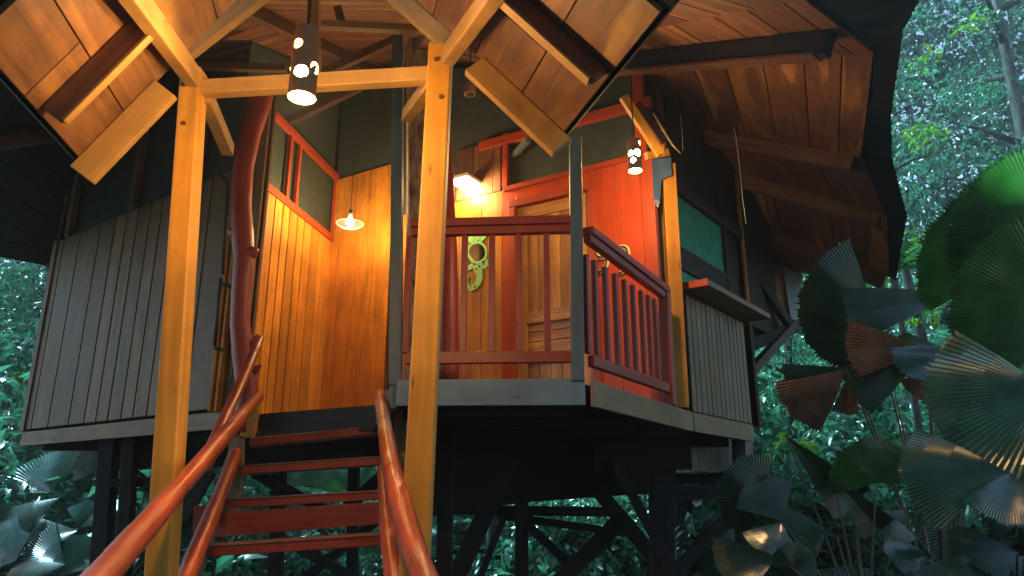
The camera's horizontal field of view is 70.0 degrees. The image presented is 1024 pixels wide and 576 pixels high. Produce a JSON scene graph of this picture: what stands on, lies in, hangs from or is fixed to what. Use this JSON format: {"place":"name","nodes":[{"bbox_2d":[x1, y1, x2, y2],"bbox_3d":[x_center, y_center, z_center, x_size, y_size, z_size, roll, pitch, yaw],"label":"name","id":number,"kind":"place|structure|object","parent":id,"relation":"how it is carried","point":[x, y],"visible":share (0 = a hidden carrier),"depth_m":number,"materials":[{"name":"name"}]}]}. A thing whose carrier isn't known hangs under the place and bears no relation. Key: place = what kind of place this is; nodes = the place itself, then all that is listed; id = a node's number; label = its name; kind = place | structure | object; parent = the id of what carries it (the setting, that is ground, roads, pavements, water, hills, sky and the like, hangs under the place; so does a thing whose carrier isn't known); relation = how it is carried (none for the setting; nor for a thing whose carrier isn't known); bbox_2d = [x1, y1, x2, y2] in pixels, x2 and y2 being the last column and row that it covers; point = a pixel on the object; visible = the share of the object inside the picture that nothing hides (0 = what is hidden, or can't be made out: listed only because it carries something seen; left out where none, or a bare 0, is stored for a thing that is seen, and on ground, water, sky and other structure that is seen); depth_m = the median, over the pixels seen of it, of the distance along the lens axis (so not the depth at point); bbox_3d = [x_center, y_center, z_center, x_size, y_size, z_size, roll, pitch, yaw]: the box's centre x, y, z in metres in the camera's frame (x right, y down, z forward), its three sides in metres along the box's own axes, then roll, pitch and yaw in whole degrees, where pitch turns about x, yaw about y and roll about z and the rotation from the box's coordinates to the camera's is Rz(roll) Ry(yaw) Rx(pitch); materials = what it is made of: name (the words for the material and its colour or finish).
{"place":"outdoors","nodes":[
{"label":"outdoors","id":0,"kind":"place"},
{"bbox_2d":[237,553,640,575],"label":"ground","id":1,"kind":"structure","parent":0,"point":[379,572],"depth_m":16.50,"materials":[{"name":"green soil"}]},
{"bbox_2d":[0,257,47,566],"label":"jungle tree","id":2,"kind":"object","parent":1,"relation":"on","point":[44,280],"visible":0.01,"depth_m":17.11,"materials":[{"name":"green plant"}]},
{"bbox_2d":[0,258,48,575],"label":"jungle tree","id":3,"kind":"object","parent":1,"relation":"on","point":[8,265],"visible":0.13,"depth_m":15.57,"materials":[{"name":"green plant"}]},
{"bbox_2d":[6,8,988,534],"bbox_3d":[0.407,-0.421,15.133,19.980,11.513,5.661,-3,-16,11],"label":"fresh foliage","id":4,"kind":"object","parent":3,"relation":"attached to","point":[914,132],"visible":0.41,"depth_m":13.88,"materials":[{"name":"green plant"}]},
{"bbox_2d":[0,451,117,575],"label":"fan palm","id":5,"kind":"object","parent":1,"relation":"on","point":[31,539],"visible":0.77,"depth_m":9.95,"materials":[{"name":"green plant"}]},
{"bbox_2d":[68,451,217,575],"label":"fan palm","id":6,"kind":"object","parent":1,"relation":"on","point":[85,465],"visible":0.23,"depth_m":8.91,"materials":[{"name":"green plant"}]},
{"bbox_2d":[232,487,305,570],"bbox_3d":[-5.528,5.380,16.716,2.452,2.093,2.446,9,-19,-30],"label":"jungle shrub","id":7,"kind":"object","parent":1,"relation":"on","point":[258,494],"visible":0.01,"depth_m":16.07,"materials":[{"name":"green plant"}]},
{"bbox_2d":[256,487,343,571],"bbox_3d":[-4.986,5.343,16.582,2.445,2.092,2.450,-13,-21,39],"label":"jungle shrub","id":8,"kind":"object","parent":1,"relation":"on","point":[304,490],"visible":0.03,"depth_m":16.27,"materials":[{"name":"green plant"}]},
{"bbox_2d":[250,467,398,565],"bbox_3d":[-3.660,4.588,14.678,3.296,2.471,0.781,0,-16,0],"label":"fan palm","id":9,"kind":"object","parent":1,"relation":"on","point":[327,481],"visible":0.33,"depth_m":14.75,"materials":[{"name":"green plant"}]},
{"bbox_2d":[299,470,376,533],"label":"jungle shrub","id":10,"kind":"object","parent":1,"relation":"on","point":[332,502],"visible":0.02,"depth_m":17.22,"materials":[{"name":"green plant"}]},
{"bbox_2d":[0,0,679,575],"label":"entrance canopy","id":11,"kind":"object","parent":1,"relation":"on","point":[78,78],"visible":1,"depth_m":3.04,"materials":[{"name":"paint"}]},
{"bbox_2d":[287,0,320,104],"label":"pendant lamp","id":12,"kind":"object","parent":11,"relation":"hanging from","point":[303,78],"visible":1,"depth_m":2.82,"materials":[{"name":"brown wood"}]},
{"bbox_2d":[399,38,427,551],"bbox_3d":[-0.879,-0.475,6.891,0.438,7.912,0.308,0,-16,0],"label":"tree trunk","id":13,"kind":"object","parent":1,"relation":"on","point":[416,56],"visible":0.26,"depth_m":7.01,"materials":[{"name":"plant"}]},
{"bbox_2d":[431,515,473,564],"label":"jungle shrub","id":14,"kind":"object","parent":1,"relation":"on","point":[455,526],"visible":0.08,"depth_m":15.84,"materials":[{"name":"green plant"}]},
{"bbox_2d":[0,0,918,575],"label":"treehouse","id":15,"kind":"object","parent":1,"relation":"on","point":[610,324],"visible":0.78,"depth_m":7.14,"materials":[{"name":"brown wood"}]},
{"bbox_2d":[80,335,438,575],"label":"staircase","id":16,"kind":"structure","parent":15,"relation":"attached to","point":[392,513],"depth_m":4.24,"materials":[{"name":"paint"}]},
{"bbox_2d":[268,111,339,241],"bbox_3d":[-2.305,-1.225,7.836,0.050,0.870,2.034,-3,-16,10],"label":"window frame","id":17,"kind":"structure","parent":15,"relation":"in","point":[293,134],"depth_m":7.86,"materials":[{"name":"red paint"}]},
{"bbox_2d":[346,159,354,225],"bbox_3d":[-1.655,-0.980,7.563,0.276,0.764,0.276,0,-16,0],"label":"saucer lamp","id":18,"kind":"object","parent":15,"relation":"attached to","point":[349,222],"visible":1,"depth_m":7.48,"materials":[{"name":"glass"}]},
{"bbox_2d":[454,172,480,188],"bbox_3d":[-0.493,-1.114,7.637,0.250,0.051,0.260,-10,-19,30],"label":"wall lamp","id":19,"kind":"object","parent":15,"relation":"attached to","point":[464,180],"visible":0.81,"depth_m":7.58,"materials":[{"name":"white glass"}]},
{"bbox_2d":[464,50,475,97],"bbox_3d":[-0.389,-2.201,6.873,0.106,0.863,0.106,0,-16,0],"label":"pendant lamp","id":20,"kind":"object","parent":15,"relation":"hanging from","point":[469,89],"visible":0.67,"depth_m":6.75,"materials":[{"name":"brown wood"}]},
{"bbox_2d":[467,236,488,291],"bbox_3d":[-0.360,-0.317,7.445,0.290,0.718,0.018,-10,-19,30],"label":"lizard mirror","id":21,"kind":"object","parent":15,"relation":"attached to","point":[477,252],"visible":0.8,"depth_m":7.43,"materials":[{"name":"green paint"}]},
{"bbox_2d":[517,192,592,384],"bbox_3d":[0.409,0.145,6.891,0.798,2.080,0.070,-10,-19,30],"label":"door","id":22,"kind":"structure","parent":15,"relation":"in","point":[532,245],"depth_m":6.94,"materials":[{"name":"brown wood"}]},
{"bbox_2d":[627,79,641,173],"bbox_3d":[0.974,-1.319,5.892,0.110,0.821,0.110,0,-16,0],"label":"pendant lamp","id":23,"kind":"object","parent":15,"relation":"hanging from","point":[634,156],"visible":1,"depth_m":5.79,"materials":[{"name":"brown wood"}]},
{"bbox_2d":[653,113,680,153],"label":"dry vine","id":24,"kind":"object","parent":15,"relation":"hanging from","point":[662,128],"visible":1,"depth_m":6.31,"materials":[{"name":"brown plant"}]},
{"bbox_2d":[676,180,742,315],"bbox_3d":[2.046,-0.463,7.492,0.070,1.380,1.762,-12,-20,36],"label":"window frame","id":25,"kind":"structure","parent":15,"relation":"in","point":[691,264],"depth_m":7.45,"materials":[{"name":"brown wood"}]},
{"bbox_2d":[733,126,745,221],"bbox_3d":[2.002,-1.002,6.425,0.035,0.928,0.007,0,-16,0],"label":"hanging cord","id":26,"kind":"object","parent":15,"relation":"hanging from","point":[740,174],"visible":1,"depth_m":6.42,"materials":[{"name":"fabric"}]},
{"bbox_2d":[2,293,934,575],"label":"broad foliage","id":27,"kind":"object","parent":1,"relation":"on","point":[244,561],"visible":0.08,"depth_m":11.83,"materials":[{"name":"green plant"}]},
{"bbox_2d":[434,505,514,552],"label":"jungle shrub","id":28,"kind":"object","parent":1,"relation":"on","point":[471,517],"visible":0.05,"depth_m":15.77,"materials":[{"name":"green plant"}]},
{"bbox_2d":[486,515,497,569],"bbox_3d":[-0.619,1.109,16.293,4.524,10.062,6.476,5,-17,-18],"label":"jungle tree","id":29,"kind":"object","parent":1,"relation":"on","point":[491,529],"depth_m":15.11,"materials":[{"name":"green plant"}]},
{"bbox_2d":[0,0,1023,575],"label":"forest foliage","id":30,"kind":"object","parent":1,"relation":"on","point":[12,452],"visible":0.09,"depth_m":15.13,"materials":[{"name":"green plant"}]},
{"bbox_2d":[503,498,602,571],"bbox_3d":[0.949,5.083,15.886,2.586,2.208,2.580,2,-16,-6],"label":"jungle shrub","id":31,"kind":"object","parent":1,"relation":"on","point":[558,531],"visible":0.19,"depth_m":15.21,"materials":[{"name":"green plant"}]},
{"bbox_2d":[544,496,638,562],"bbox_3d":[1.729,5.235,15.648,2.081,1.781,2.086,0,-16,0],"label":"jungle shrub","id":32,"kind":"object","parent":1,"relation":"on","point":[579,543],"visible":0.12,"depth_m":15.30,"materials":[{"name":"green plant"}]},
{"bbox_2d":[567,496,636,517],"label":"jungle shrub","id":33,"kind":"object","parent":1,"relation":"on","point":[569,504],"visible":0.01,"depth_m":17.37,"materials":[{"name":"green plant"}]},
{"bbox_2d":[576,495,648,571],"bbox_3d":[2.359,5.073,15.289,2.220,1.896,2.215,4,-16,-13],"label":"jungle shrub","id":34,"kind":"object","parent":1,"relation":"on","point":[622,545],"visible":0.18,"depth_m":14.76,"materials":[{"name":"green plant"}]},
{"bbox_2d":[624,494,704,568],"bbox_3d":[3.399,4.844,14.753,2.387,2.043,2.392,1,-16,-4],"label":"jungle shrub","id":35,"kind":"object","parent":1,"relation":"on","point":[643,559],"visible":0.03,"depth_m":14.62,"materials":[{"name":"green plant"}]},
{"bbox_2d":[674,274,807,575],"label":"jungle tree","id":36,"kind":"object","parent":1,"relation":"on","point":[681,508],"depth_m":12.17,"materials":[{"name":"green plant"}]},
{"bbox_2d":[694,511,867,575],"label":"fan palm","id":37,"kind":"object","parent":1,"relation":"on","point":[811,542],"visible":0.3,"depth_m":8.60,"materials":[{"name":"green plant"}]},
{"bbox_2d":[723,445,842,523],"bbox_3d":[4.757,4.074,12.859,2.900,2.482,2.906,-8,-18,26],"label":"jungle shrub","id":38,"kind":"object","parent":1,"relation":"on","point":[836,447],"depth_m":12.39,"materials":[{"name":"green plant"}]},
{"bbox_2d":[695,498,878,575],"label":"feather palm","id":39,"kind":"object","parent":1,"relation":"on","point":[792,504],"visible":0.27,"depth_m":10.35,"materials":[{"name":"green plant"}]},
{"bbox_2d":[711,435,915,575],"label":"fan palm","id":40,"kind":"object","parent":1,"relation":"on","point":[748,488],"visible":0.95,"depth_m":5.27,"materials":[{"name":"green plant"}]},
{"bbox_2d":[753,454,908,575],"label":"jungle shrub","id":41,"kind":"object","parent":1,"relation":"on","point":[797,485],"visible":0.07,"depth_m":11.27,"materials":[{"name":"green plant"}]},
{"bbox_2d":[755,128,941,438],"bbox_3d":[6.104,0.632,15.377,5.899,10.466,4.676,0,-16,0],"label":"jungle tree","id":42,"kind":"object","parent":1,"relation":"on","point":[788,347],"visible":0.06,"depth_m":14.89,"materials":[{"name":"green plant"}]},
{"bbox_2d":[794,486,914,575],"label":"jungle shrub","id":43,"kind":"object","parent":1,"relation":"on","point":[823,562],"visible":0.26,"depth_m":10.18,"materials":[{"name":"green plant"}]},
{"bbox_2d":[802,240,922,430],"bbox_3d":[6.192,2.048,11.415,3.508,5.558,3.085,0,-16,0],"label":"feather palm","id":44,"kind":"object","parent":1,"relation":"on","point":[909,262],"visible":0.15,"depth_m":11.74,"materials":[{"name":"green plant"}]},
{"bbox_2d":[772,238,961,566],"bbox_3d":[3.308,1.400,6.226,1.434,3.941,1.784,-13,-21,39],"label":"fan palm","id":45,"kind":"object","parent":1,"relation":"on","point":[846,317],"visible":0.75,"depth_m":6.15,"materials":[{"name":"green plant"}]},
{"bbox_2d":[821,533,953,575],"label":"fan palm","id":46,"kind":"object","parent":1,"relation":"on","point":[865,572],"visible":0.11,"depth_m":8.17,"materials":[{"name":"green plant"}]},
{"bbox_2d":[819,484,984,575],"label":"jungle shrub","id":47,"kind":"object","parent":1,"relation":"on","point":[972,519],"visible":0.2,"depth_m":9.92,"materials":[{"name":"green plant"}]},
{"bbox_2d":[802,0,1023,340],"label":"jungle tree","id":48,"kind":"object","parent":1,"relation":"on","point":[920,329],"visible":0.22,"depth_m":13.64,"materials":[{"name":"green plant"}]},
{"bbox_2d":[881,430,982,533],"bbox_3d":[6.116,3.087,9.527,2.926,2.522,2.765,0,-16,0],"label":"feather palm","id":49,"kind":"object","parent":1,"relation":"on","point":[895,437],"visible":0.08,"depth_m":9.70,"materials":[{"name":"green plant"}]},
{"bbox_2d":[870,0,1015,334],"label":"jungle tree","id":50,"kind":"object","parent":1,"relation":"on","point":[899,277],"visible":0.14,"depth_m":18.80,"materials":[{"name":"green plant"}]},
{"bbox_2d":[882,510,1023,575],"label":"fan palm","id":51,"kind":"object","parent":1,"relation":"on","point":[975,553],"visible":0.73,"depth_m":4.41,"materials":[{"name":"green plant"}]},
{"bbox_2d":[892,0,1023,253],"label":"jungle tree","id":52,"kind":"object","parent":1,"relation":"on","point":[1009,76],"visible":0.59,"depth_m":17.53,"materials":[{"name":"green plant"}]},
{"bbox_2d":[892,440,1023,575],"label":"jungle shrub","id":53,"kind":"object","parent":1,"relation":"on","point":[1006,540],"visible":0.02,"depth_m":9.96,"materials":[{"name":"green plant"}]},
{"bbox_2d":[895,142,1023,530],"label":"fan palm","id":54,"kind":"object","parent":1,"relation":"on","point":[969,263],"visible":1,"depth_m":5.00,"materials":[{"name":"green plant"}]},
{"bbox_2d":[910,506,1022,575],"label":"fan palm","id":55,"kind":"object","parent":1,"relation":"on","point":[932,535],"visible":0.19,"depth_m":7.20,"materials":[{"name":"green plant"}]},
{"bbox_2d":[1,0,1023,428],"label":"sky","id":56,"kind":"structure","parent":0,"point":[1021,77],"materials":[{"name":"white"}]},
{"bbox_2d":[918,520,1013,575],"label":"jungle shrub","id":57,"kind":"object","parent":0,"point":[1011,572],"depth_m":10.33,"materials":[{"name":"green plant"}]}
]}

